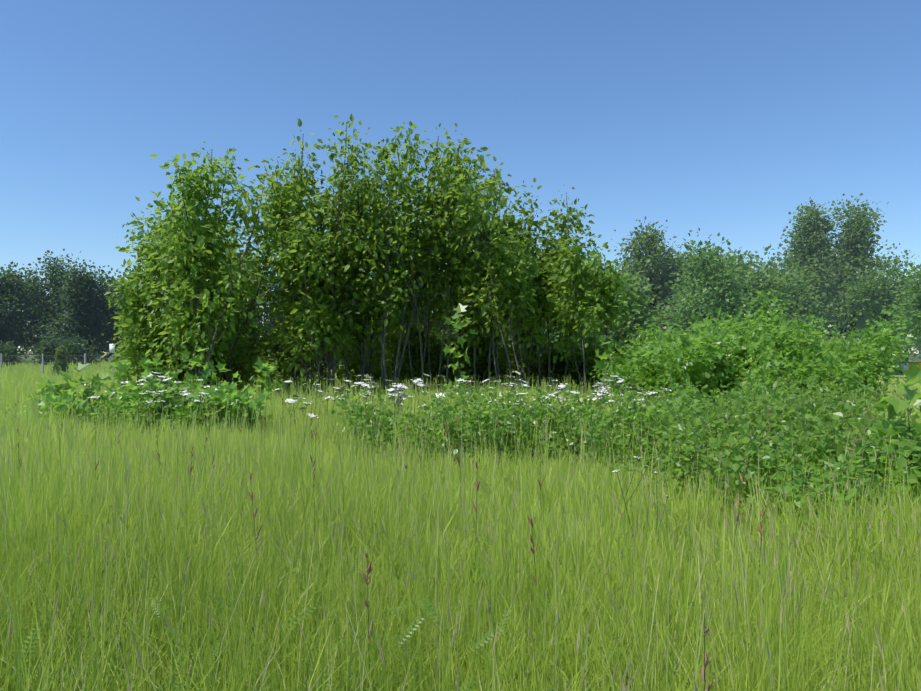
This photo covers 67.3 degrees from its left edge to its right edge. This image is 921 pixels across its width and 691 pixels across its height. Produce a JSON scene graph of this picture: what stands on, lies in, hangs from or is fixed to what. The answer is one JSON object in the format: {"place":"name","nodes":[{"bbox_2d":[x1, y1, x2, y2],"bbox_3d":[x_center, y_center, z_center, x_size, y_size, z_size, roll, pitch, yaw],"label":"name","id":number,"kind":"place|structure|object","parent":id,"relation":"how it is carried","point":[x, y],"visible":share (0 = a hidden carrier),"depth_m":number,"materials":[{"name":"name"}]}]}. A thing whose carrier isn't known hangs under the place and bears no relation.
{"place":"outdoors","nodes":[
{"label":"outdoors","id":0,"kind":"place"},
{"bbox_2d":[0,358,920,690],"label":"meadow grass","id":1,"kind":"structure","parent":0,"point":[68,530],"depth_m":3.54,"materials":[{"name":"plant"}]},
{"bbox_2d":[0,0,920,353],"label":"sky","id":2,"kind":"structure","parent":0,"point":[724,117],"materials":[{"name":"blue"}]},
{"bbox_2d":[18,353,920,501],"bbox_3d":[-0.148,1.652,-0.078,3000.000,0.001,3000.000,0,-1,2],"label":"meadow ground","id":3,"kind":"structure","parent":0,"point":[911,358],"depth_m":198.88,"materials":[{"name":"plant"}]},
{"bbox_2d":[0,340,24,366],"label":"bush","id":4,"kind":"object","parent":3,"relation":"on","point":[5,349],"visible":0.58,"depth_m":59.85,"materials":[{"name":"green plant"}]},
{"bbox_2d":[0,261,38,351],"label":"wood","id":5,"kind":"object","parent":3,"relation":"on","point":[7,285],"visible":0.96,"depth_m":66.85,"materials":[{"name":"green plant"}]},
{"bbox_2d":[0,262,41,354],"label":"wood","id":6,"kind":"object","parent":3,"relation":"on","point":[21,306],"visible":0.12,"depth_m":72.87,"materials":[{"name":"green plant"}]},
{"bbox_2d":[10,262,54,360],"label":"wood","id":7,"kind":"object","parent":3,"relation":"on","point":[36,322],"visible":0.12,"depth_m":75.13,"materials":[{"name":"green plant"}]},
{"bbox_2d":[25,328,67,365],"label":"bush","id":8,"kind":"object","parent":3,"relation":"on","point":[47,348],"visible":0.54,"depth_m":60.07,"materials":[{"name":"green plant"}]},
{"bbox_2d":[9,249,96,354],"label":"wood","id":9,"kind":"object","parent":3,"relation":"on","point":[50,279],"visible":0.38,"depth_m":70.65,"materials":[{"name":"green plant"}]},
{"bbox_2d":[51,344,68,376],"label":"thuja column","id":10,"kind":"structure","parent":3,"relation":"on","point":[60,357],"depth_m":33.45,"materials":[{"name":"green plant"}]},
{"bbox_2d":[24,381,107,431],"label":"bush","id":11,"kind":"object","parent":3,"relation":"on","point":[54,403],"visible":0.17,"depth_m":10.26,"materials":[{"name":"green plant"}]},
{"bbox_2d":[52,363,95,409],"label":"leafy plant","id":12,"kind":"object","parent":3,"relation":"on","point":[73,384],"visible":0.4,"depth_m":11.14,"materials":[{"name":"green plant"}]},
{"bbox_2d":[51,332,98,365],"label":"bush","id":13,"kind":"object","parent":3,"relation":"on","point":[76,351],"visible":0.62,"depth_m":59.40,"materials":[{"name":"green plant"}]},
{"bbox_2d":[37,251,125,362],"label":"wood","id":14,"kind":"object","parent":3,"relation":"on","point":[82,299],"visible":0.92,"depth_m":65.97,"materials":[{"name":"green plant"}]},
{"bbox_2d":[74,370,111,415],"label":"leafy plant","id":15,"kind":"object","parent":3,"relation":"on","point":[96,384],"visible":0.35,"depth_m":11.65,"materials":[{"name":"green plant"}]},
{"bbox_2d":[83,262,121,359],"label":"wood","id":16,"kind":"object","parent":3,"relation":"on","point":[105,274],"visible":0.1,"depth_m":77.57,"materials":[{"name":"green plant"}]},
{"bbox_2d":[101,358,139,414],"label":"leafy plant","id":17,"kind":"object","parent":3,"relation":"on","point":[122,368],"visible":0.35,"depth_m":13.17,"materials":[{"name":"green plant"}]},
{"bbox_2d":[85,262,168,360],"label":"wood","id":18,"kind":"object","parent":3,"relation":"on","point":[112,331],"visible":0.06,"depth_m":68.31,"materials":[{"name":"green plant"}]},
{"bbox_2d":[101,203,175,389],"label":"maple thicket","id":19,"kind":"object","parent":3,"relation":"on","point":[129,319],"visible":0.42,"depth_m":18.08,"materials":[{"name":"green plant"}]},
{"bbox_2d":[97,368,194,430],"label":"bush","id":20,"kind":"object","parent":3,"relation":"on","point":[123,397],"visible":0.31,"depth_m":11.14,"materials":[{"name":"green plant"}]},
{"bbox_2d":[138,356,174,390],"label":"leafy plant","id":21,"kind":"object","parent":3,"relation":"on","point":[147,362],"visible":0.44,"depth_m":13.66,"materials":[{"name":"green plant"}]},
{"bbox_2d":[89,382,232,433],"bbox_3d":[-4.743,1.181,11.111,2.292,1.223,2.081,0,-1,-13],"label":"weed patch","id":22,"kind":"object","parent":3,"relation":"on","point":[104,404],"visible":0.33,"depth_m":10.47,"materials":[{"name":"green plant"}]},
{"bbox_2d":[114,172,216,386],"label":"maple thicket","id":23,"kind":"object","parent":3,"relation":"on","point":[140,236],"visible":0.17,"depth_m":18.55,"materials":[{"name":"green plant"}]},
{"bbox_2d":[0,353,340,373],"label":"chain link fence","id":24,"kind":"object","parent":3,"relation":"on","point":[43,360],"visible":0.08,"depth_m":38.17,"materials":[{"name":"grey metal"}]},
{"bbox_2d":[124,330,233,392],"bbox_3d":[-7.633,0.776,19.041,2.256,2.628,3.289,0,-1,10],"label":"maple understorey","id":25,"kind":"object","parent":3,"relation":"on","point":[164,363],"visible":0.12,"depth_m":18.18,"materials":[{"name":"green plant"}]},
{"bbox_2d":[177,348,207,393],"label":"leafy plant","id":26,"kind":"object","parent":3,"relation":"on","point":[190,377],"visible":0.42,"depth_m":14.08,"materials":[{"name":"green plant"}]},
{"bbox_2d":[125,148,260,391],"bbox_3d":[-6.778,-1.819,17.793,3.075,7.329,3.344,-1,-1,40],"label":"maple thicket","id":27,"kind":"object","parent":3,"relation":"on","point":[161,261],"visible":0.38,"depth_m":17.45,"materials":[{"name":"green plant"}]},
{"bbox_2d":[126,331,274,387],"bbox_3d":[-7.659,0.474,20.578,4.420,2.917,3.142,0,-1,2],"label":"maple understorey","id":28,"kind":"object","parent":3,"relation":"on","point":[241,369],"visible":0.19,"depth_m":20.32,"materials":[{"name":"green plant"}]},
{"bbox_2d":[184,386,219,429],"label":"leafy plant","id":29,"kind":"object","parent":3,"relation":"on","point":[196,414],"visible":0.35,"depth_m":10.52,"materials":[{"name":"green plant"}]},
{"bbox_2d":[127,136,285,395],"bbox_3d":[-6.224,-1.705,16.997,3.665,7.088,3.011,0,-1,2],"label":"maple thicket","id":30,"kind":"object","parent":3,"relation":"on","point":[220,321],"visible":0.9,"depth_m":16.94,"materials":[{"name":"green plant"}]},
{"bbox_2d":[192,361,229,390],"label":"leafy plant","id":31,"kind":"object","parent":3,"relation":"on","point":[208,370],"visible":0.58,"depth_m":14.10,"materials":[{"name":"green plant"}]},
{"bbox_2d":[155,371,273,432],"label":"bush","id":32,"kind":"object","parent":3,"relation":"on","point":[237,396],"visible":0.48,"depth_m":10.80,"materials":[{"name":"green plant"}]},
{"bbox_2d":[157,160,317,384],"bbox_3d":[-6.164,-1.677,18.953,4.500,7.067,3.147,0,-1,2],"label":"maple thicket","id":33,"kind":"object","parent":3,"relation":"on","point":[251,305],"visible":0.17,"depth_m":19.06,"materials":[{"name":"green plant"}]},
{"bbox_2d":[224,307,276,385],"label":"maple understorey","id":34,"kind":"object","parent":3,"relation":"on","point":[254,340],"visible":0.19,"depth_m":22.17,"materials":[{"name":"green plant"}]},
{"bbox_2d":[224,242,278,336],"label":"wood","id":35,"kind":"object","parent":3,"relation":"on","point":[244,243],"visible":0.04,"depth_m":68.02,"materials":[{"name":"green plant"}]},
{"bbox_2d":[252,356,284,401],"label":"leafy plant","id":36,"kind":"object","parent":3,"relation":"on","point":[264,365],"visible":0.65,"depth_m":14.49,"materials":[{"name":"green plant"}]},
{"bbox_2d":[230,160,369,391],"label":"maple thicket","id":37,"kind":"object","parent":3,"relation":"on","point":[273,195],"visible":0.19,"depth_m":18.45,"materials":[{"name":"green plant"}]},
{"bbox_2d":[250,316,358,387],"bbox_3d":[-4.939,0.273,23.220,4.932,3.253,3.498,0,-1,-33],"label":"maple understorey","id":38,"kind":"object","parent":3,"relation":"on","point":[278,349],"visible":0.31,"depth_m":22.55,"materials":[{"name":"green plant"}]},
{"bbox_2d":[247,119,367,393],"bbox_3d":[-4.084,-2.155,19.101,3.311,8.025,3.558,0,-1,2],"label":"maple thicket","id":39,"kind":"object","parent":3,"relation":"on","point":[313,184],"visible":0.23,"depth_m":18.52,"materials":[{"name":"green plant"}]},
{"bbox_2d":[0,561,632,690],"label":"fern-like weeds","id":40,"kind":"object","parent":3,"relation":"on","point":[401,638],"visible":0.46,"depth_m":2.63,"materials":[{"name":"green plant"}]},
{"bbox_2d":[257,113,398,394],"bbox_3d":[-3.455,-2.169,18.213,2.863,8.035,3.799,0,-1,35],"label":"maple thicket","id":41,"kind":"object","parent":3,"relation":"on","point":[309,323],"visible":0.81,"depth_m":17.66,"materials":[{"name":"green plant"}]},
{"bbox_2d":[261,126,411,394],"bbox_3d":[-2.994,-1.986,18.761,3.178,7.680,3.819,0,-1,19],"label":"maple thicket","id":42,"kind":"object","parent":3,"relation":"on","point":[345,209],"visible":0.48,"depth_m":18.22,"materials":[{"name":"green plant"}]},
{"bbox_2d":[335,318,395,385],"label":"bush","id":43,"kind":"object","parent":3,"relation":"on","point":[351,370],"visible":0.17,"depth_m":23.90,"materials":[{"name":"green plant"}]},
{"bbox_2d":[319,146,437,390],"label":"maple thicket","id":44,"kind":"object","parent":3,"relation":"on","point":[371,367],"visible":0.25,"depth_m":19.46,"materials":[{"name":"green plant"}]},
{"bbox_2d":[78,371,694,444],"bbox_3d":[-1.286,1.098,11.284,10.192,1.348,3.631,0,-1,2],"label":"cow parsley","id":45,"kind":"object","parent":3,"relation":"on","point":[603,391],"visible":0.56,"depth_m":11.20,"materials":[{"name":"white"}]},
{"bbox_2d":[334,394,439,448],"bbox_3d":[-1.138,1.227,10.291,1.891,1.072,1.156,0,-1,39],"label":"weed patch","id":46,"kind":"object","parent":3,"relation":"on","point":[414,420],"visible":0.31,"depth_m":10.10,"materials":[{"name":"green plant"}]},
{"bbox_2d":[344,127,466,392],"bbox_3d":[-1.574,-2.088,19.263,3.580,7.894,4.393,0,-1,2],"label":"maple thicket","id":47,"kind":"object","parent":3,"relation":"on","point":[383,153],"visible":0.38,"depth_m":18.71,"materials":[{"name":"green plant"}]},
{"bbox_2d":[343,121,496,393],"bbox_3d":[-1.017,-2.009,18.220,4.572,7.719,3.514,0,-1,2],"label":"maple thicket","id":48,"kind":"object","parent":3,"relation":"on","point":[387,238],"visible":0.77,"depth_m":18.16,"materials":[{"name":"green plant"}]},
{"bbox_2d":[330,383,520,465],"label":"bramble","id":49,"kind":"object","parent":3,"relation":"on","point":[359,409],"visible":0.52,"depth_m":8.75,"materials":[{"name":"green plant"}]},
{"bbox_2d":[2,521,852,690],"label":"dock weeds","id":50,"kind":"object","parent":3,"relation":"on","point":[784,566],"depth_m":3.19,"materials":[{"name":"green plant"}]},
{"bbox_2d":[374,300,487,389],"bbox_3d":[-1.103,0.227,20.960,3.177,3.295,2.725,0,-1,-33],"label":"maple understorey","id":51,"kind":"object","parent":3,"relation":"on","point":[415,354],"visible":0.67,"depth_m":20.65,"materials":[{"name":"green plant"}]},
{"bbox_2d":[388,123,501,390],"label":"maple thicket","id":52,"kind":"object","parent":3,"relation":"on","point":[444,169],"visible":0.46,"depth_m":18.52,"materials":[{"name":"green plant"}]},
{"bbox_2d":[15,378,883,690],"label":"sorrel stalks","id":53,"kind":"object","parent":3,"relation":"on","point":[533,548],"visible":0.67,"depth_m":3.99,"materials":[{"name":"brown"}]},
{"bbox_2d":[443,303,476,407],"bbox_3d":[-0.010,0.436,14.982,0.782,2.750,1.031,0,-1,2],"label":"sapling","id":54,"kind":"object","parent":3,"relation":"on","point":[458,324],"visible":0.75,"depth_m":14.97,"materials":[{"name":"green plant"}]},
{"bbox_2d":[427,218,503,334],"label":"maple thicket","id":55,"kind":"object","parent":3,"relation":"on","point":[465,294],"visible":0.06,"depth_m":22.45,"materials":[{"name":"green plant"}]},
{"bbox_2d":[411,141,528,385],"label":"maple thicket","id":56,"kind":"object","parent":3,"relation":"on","point":[506,190],"visible":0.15,"depth_m":19.47,"materials":[{"name":"green plant"}]},
{"bbox_2d":[379,390,567,463],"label":"bush","id":57,"kind":"object","parent":3,"relation":"on","point":[434,396],"visible":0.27,"depth_m":9.21,"materials":[{"name":"green plant"}]},
{"bbox_2d":[432,308,520,387],"bbox_3d":[0.569,0.422,21.163,3.003,3.203,3.289,0,-1,15],"label":"maple understorey","id":58,"kind":"object","parent":3,"relation":"on","point":[482,362],"visible":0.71,"depth_m":20.43,"materials":[{"name":"green plant"}]},
{"bbox_2d":[438,155,553,392],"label":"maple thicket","id":59,"kind":"object","parent":3,"relation":"on","point":[512,261],"visible":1,"depth_m":17.57,"materials":[{"name":"green plant"}]},
{"bbox_2d":[439,306,555,386],"bbox_3d":[1.265,0.322,23.565,3.878,3.527,3.616,0,-1,37],"label":"maple understorey","id":60,"kind":"object","parent":3,"relation":"on","point":[512,358],"visible":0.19,"depth_m":22.86,"materials":[{"name":"green plant"}]},
{"bbox_2d":[464,177,553,384],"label":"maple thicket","id":61,"kind":"object","parent":3,"relation":"on","point":[529,222],"visible":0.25,"depth_m":19.08,"materials":[{"name":"green plant"}]},
{"bbox_2d":[393,377,667,467],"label":"bush","id":62,"kind":"object","parent":3,"relation":"on","point":[518,411],"visible":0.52,"depth_m":8.47,"materials":[{"name":"green plant"}]},
{"bbox_2d":[487,185,601,386],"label":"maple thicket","id":63,"kind":"object","parent":3,"relation":"on","point":[564,220],"visible":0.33,"depth_m":19.55,"materials":[{"name":"green plant"}]},
{"bbox_2d":[500,323,599,388],"bbox_3d":[3.068,0.403,22.018,3.646,3.282,2.821,0,-1,2],"label":"maple understorey","id":64,"kind":"object","parent":3,"relation":"on","point":[544,363],"visible":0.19,"depth_m":21.62,"materials":[{"name":"green plant"}]},
{"bbox_2d":[527,220,602,389],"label":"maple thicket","id":65,"kind":"object","parent":3,"relation":"on","point":[541,279],"visible":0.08,"depth_m":19.75,"materials":[{"name":"green plant"}]},
{"bbox_2d":[510,388,626,470],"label":"bramble","id":66,"kind":"object","parent":3,"relation":"on","point":[597,403],"visible":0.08,"depth_m":9.18,"materials":[{"name":"green plant"}]},
{"bbox_2d":[537,224,612,394],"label":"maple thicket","id":67,"kind":"object","parent":3,"relation":"on","point":[570,308],"visible":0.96,"depth_m":17.59,"materials":[{"name":"green plant"}]},
{"bbox_2d":[486,376,663,466],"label":"bush","id":68,"kind":"object","parent":3,"relation":"on","point":[566,423],"visible":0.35,"depth_m":8.81,"materials":[{"name":"green plant"}]},
{"bbox_2d":[551,327,638,390],"bbox_3d":[3.837,0.713,20.779,2.623,2.905,3.605,0,-1,-39],"label":"maple understorey","id":69,"kind":"object","parent":3,"relation":"on","point":[589,363],"visible":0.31,"depth_m":20.34,"materials":[{"name":"green plant"}]},
{"bbox_2d":[594,335,629,404],"bbox_3d":[3.001,0.790,13.945,0.920,2.022,0.707,1,-1,-45],"label":"sapling","id":70,"kind":"object","parent":3,"relation":"on","point":[602,364],"visible":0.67,"depth_m":13.96,"materials":[{"name":"green plant"}]},
{"bbox_2d":[574,239,650,369],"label":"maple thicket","id":71,"kind":"object","parent":3,"relation":"on","point":[609,298],"visible":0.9,"depth_m":17.39,"materials":[{"name":"green plant"}]},
{"bbox_2d":[551,258,681,359],"bbox_3d":[6.541,-0.907,29.630,5.817,5.755,4.633,0,-1,2],"label":"tree","id":72,"kind":"object","parent":3,"relation":"on","point":[637,312],"visible":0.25,"depth_m":28.95,"materials":[{"name":"green plant"}]},
{"bbox_2d":[557,386,701,462],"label":"bramble","id":73,"kind":"object","parent":3,"relation":"on","point":[590,400],"visible":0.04,"depth_m":9.45,"materials":[{"name":"green plant"}]},
{"bbox_2d":[589,315,677,398],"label":"maple shrub","id":74,"kind":"object","parent":3,"relation":"on","point":[627,352],"visible":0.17,"depth_m":16.83,"materials":[{"name":"green plant"}]},
{"bbox_2d":[612,456,670,558],"bbox_3d":[1.208,1.202,4.534,0.457,1.000,0.194,1,-1,-40],"label":"yarrow","id":75,"kind":"object","parent":3,"relation":"on","point":[635,490],"visible":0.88,"depth_m":4.47,"materials":[{"name":"green"}]},
{"bbox_2d":[614,216,687,335],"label":"tree","id":76,"kind":"object","parent":3,"relation":"on","point":[647,247],"visible":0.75,"depth_m":45.90,"materials":[{"name":"green plant"}]},
{"bbox_2d":[578,402,739,483],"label":"bush","id":77,"kind":"object","parent":3,"relation":"on","point":[620,441],"visible":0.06,"depth_m":7.80,"materials":[{"name":"green plant"}]},
{"bbox_2d":[565,383,758,457],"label":"bush","id":78,"kind":"object","parent":3,"relation":"on","point":[649,402],"visible":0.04,"depth_m":10.16,"materials":[{"name":"green plant"}]},
{"bbox_2d":[615,321,737,397],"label":"maple shrub","id":79,"kind":"object","parent":3,"relation":"on","point":[677,341],"visible":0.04,"depth_m":15.13,"materials":[{"name":"green plant"}]},
{"bbox_2d":[637,238,729,333],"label":"tree","id":80,"kind":"object","parent":3,"relation":"on","point":[677,269],"visible":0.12,"depth_m":46.88,"materials":[{"name":"green plant"}]},
{"bbox_2d":[598,305,800,406],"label":"maple shrub","id":81,"kind":"object","parent":3,"relation":"on","point":[649,368],"visible":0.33,"depth_m":12.85,"materials":[{"name":"green plant"}]},
{"bbox_2d":[577,377,830,477],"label":"bush","id":82,"kind":"object","parent":3,"relation":"on","point":[687,404],"visible":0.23,"depth_m":8.52,"materials":[{"name":"green plant"}]},
{"bbox_2d":[656,227,766,340],"bbox_3d":[14.142,-2.239,38.966,5.652,8.625,6.276,0,-1,2],"label":"tree","id":83,"kind":"object","parent":3,"relation":"on","point":[712,289],"visible":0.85,"depth_m":38.37,"materials":[{"name":"green plant"}]},
{"bbox_2d":[639,367,797,419],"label":"bramble","id":84,"kind":"object","parent":3,"relation":"on","point":[759,391],"visible":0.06,"depth_m":9.60,"materials":[{"name":"green plant"}]},
{"bbox_2d":[657,298,830,405],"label":"maple shrub","id":85,"kind":"object","parent":3,"relation":"on","point":[719,362],"visible":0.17,"depth_m":13.77,"materials":[{"name":"green plant"}]},
{"bbox_2d":[609,396,880,513],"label":"bush","id":86,"kind":"object","parent":3,"relation":"on","point":[714,441],"visible":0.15,"depth_m":6.28,"materials":[{"name":"green plant"}]},
{"bbox_2d":[635,372,900,477],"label":"bush","id":87,"kind":"object","parent":3,"relation":"on","point":[721,413],"visible":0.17,"depth_m":7.33,"materials":[{"name":"green plant"}]},
{"bbox_2d":[704,281,833,374],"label":"maple shrub","id":88,"kind":"object","parent":3,"relation":"on","point":[764,309],"visible":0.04,"depth_m":14.93,"materials":[{"name":"green plant"}]},
{"bbox_2d":[655,409,920,533],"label":"bramble","id":89,"kind":"object","parent":3,"relation":"on","point":[759,428],"visible":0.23,"depth_m":5.56,"materials":[{"name":"green plant"}]},
{"bbox_2d":[728,313,872,415],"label":"maple shrub","id":90,"kind":"object","parent":3,"relation":"on","point":[806,367],"visible":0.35,"depth_m":13.46,"materials":[{"name":"green plant"}]},
{"bbox_2d":[724,364,895,422],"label":"bramble","id":91,"kind":"object","parent":3,"relation":"on","point":[835,392],"visible":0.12,"depth_m":9.82,"materials":[{"name":"green plant"}]},
{"bbox_2d":[712,378,918,460],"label":"bush","id":92,"kind":"object","parent":3,"relation":"on","point":[809,410],"visible":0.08,"depth_m":6.80,"materials":[{"name":"green plant"}]},
{"bbox_2d":[714,402,920,531],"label":"bush","id":93,"kind":"object","parent":3,"relation":"on","point":[841,464],"visible":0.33,"depth_m":5.10,"materials":[{"name":"green plant"}]},
{"bbox_2d":[804,329,895,406],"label":"maple shrub","id":94,"kind":"object","parent":3,"relation":"on","point":[866,368],"visible":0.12,"depth_m":14.84,"materials":[{"name":"green plant"}]},
{"bbox_2d":[809,306,916,391],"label":"maple shrub","id":95,"kind":"object","parent":3,"relation":"on","point":[884,343],"visible":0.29,"depth_m":16.36,"materials":[{"name":"green plant"}]},
{"bbox_2d":[813,411,920,536],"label":"bush","id":96,"kind":"object","parent":3,"relation":"on","point":[861,448],"visible":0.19,"depth_m":5.35,"materials":[{"name":"green plant"}]},
{"bbox_2d":[869,375,920,477],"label":"sapling","id":97,"kind":"object","parent":3,"relation":"on","point":[895,407],"visible":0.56,"depth_m":5.45,"materials":[{"name":"green plant"}]},
{"bbox_2d":[888,363,920,458],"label":"plant","id":98,"kind":"object","parent":3,"relation":"on","point":[915,370],"visible":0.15,"depth_m":5.81,"materials":[{"name":"green plant"}]},
{"bbox_2d":[873,365,906,381],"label":"mown lawn","id":99,"kind":"structure","parent":0,"point":[900,374],"depth_m":50.16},
{"bbox_2d":[688,239,762,314],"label":"tree","id":100,"kind":"object","parent":99,"relation":"on","point":[740,256],"depth_m":48.33,"materials":[{"name":"green plant"}]},
{"bbox_2d":[716,242,815,336],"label":"tree","id":101,"kind":"object","parent":99,"relation":"on","point":[759,278],"visible":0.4,"depth_m":40.92,"materials":[{"name":"green plant"}]},
{"bbox_2d":[746,243,851,345],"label":"tree","id":102,"kind":"object","parent":99,"relation":"on","point":[805,307],"visible":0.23,"depth_m":45.44,"materials":[{"name":"green plant"}]},
{"bbox_2d":[772,197,852,329],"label":"tree","id":103,"kind":"object","parent":99,"relation":"on","point":[811,239],"visible":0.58,"depth_m":51.18,"materials":[{"name":"green plant"}]},
{"bbox_2d":[820,193,905,341],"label":"tree","id":104,"kind":"object","parent":99,"relation":"on","point":[857,243],"visible":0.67,"depth_m":50.27,"materials":[{"name":"green plant"}]},
{"bbox_2d":[812,220,915,364],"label":"tree","id":105,"kind":"object","parent":99,"relation":"on","point":[828,323],"visible":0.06,"depth_m":55.98,"materials":[{"name":"green plant"}]},
{"bbox_2d":[820,243,920,342],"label":"tree","id":106,"kind":"object","parent":99,"relation":"on","point":[878,296],"visible":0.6,"depth_m":43.80,"materials":[{"name":"green plant"}]},
{"bbox_2d":[881,262,920,355],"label":"tree","id":107,"kind":"object","parent":99,"relation":"on","point":[914,305],"visible":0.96,"depth_m":35.53,"materials":[{"name":"green plant"}]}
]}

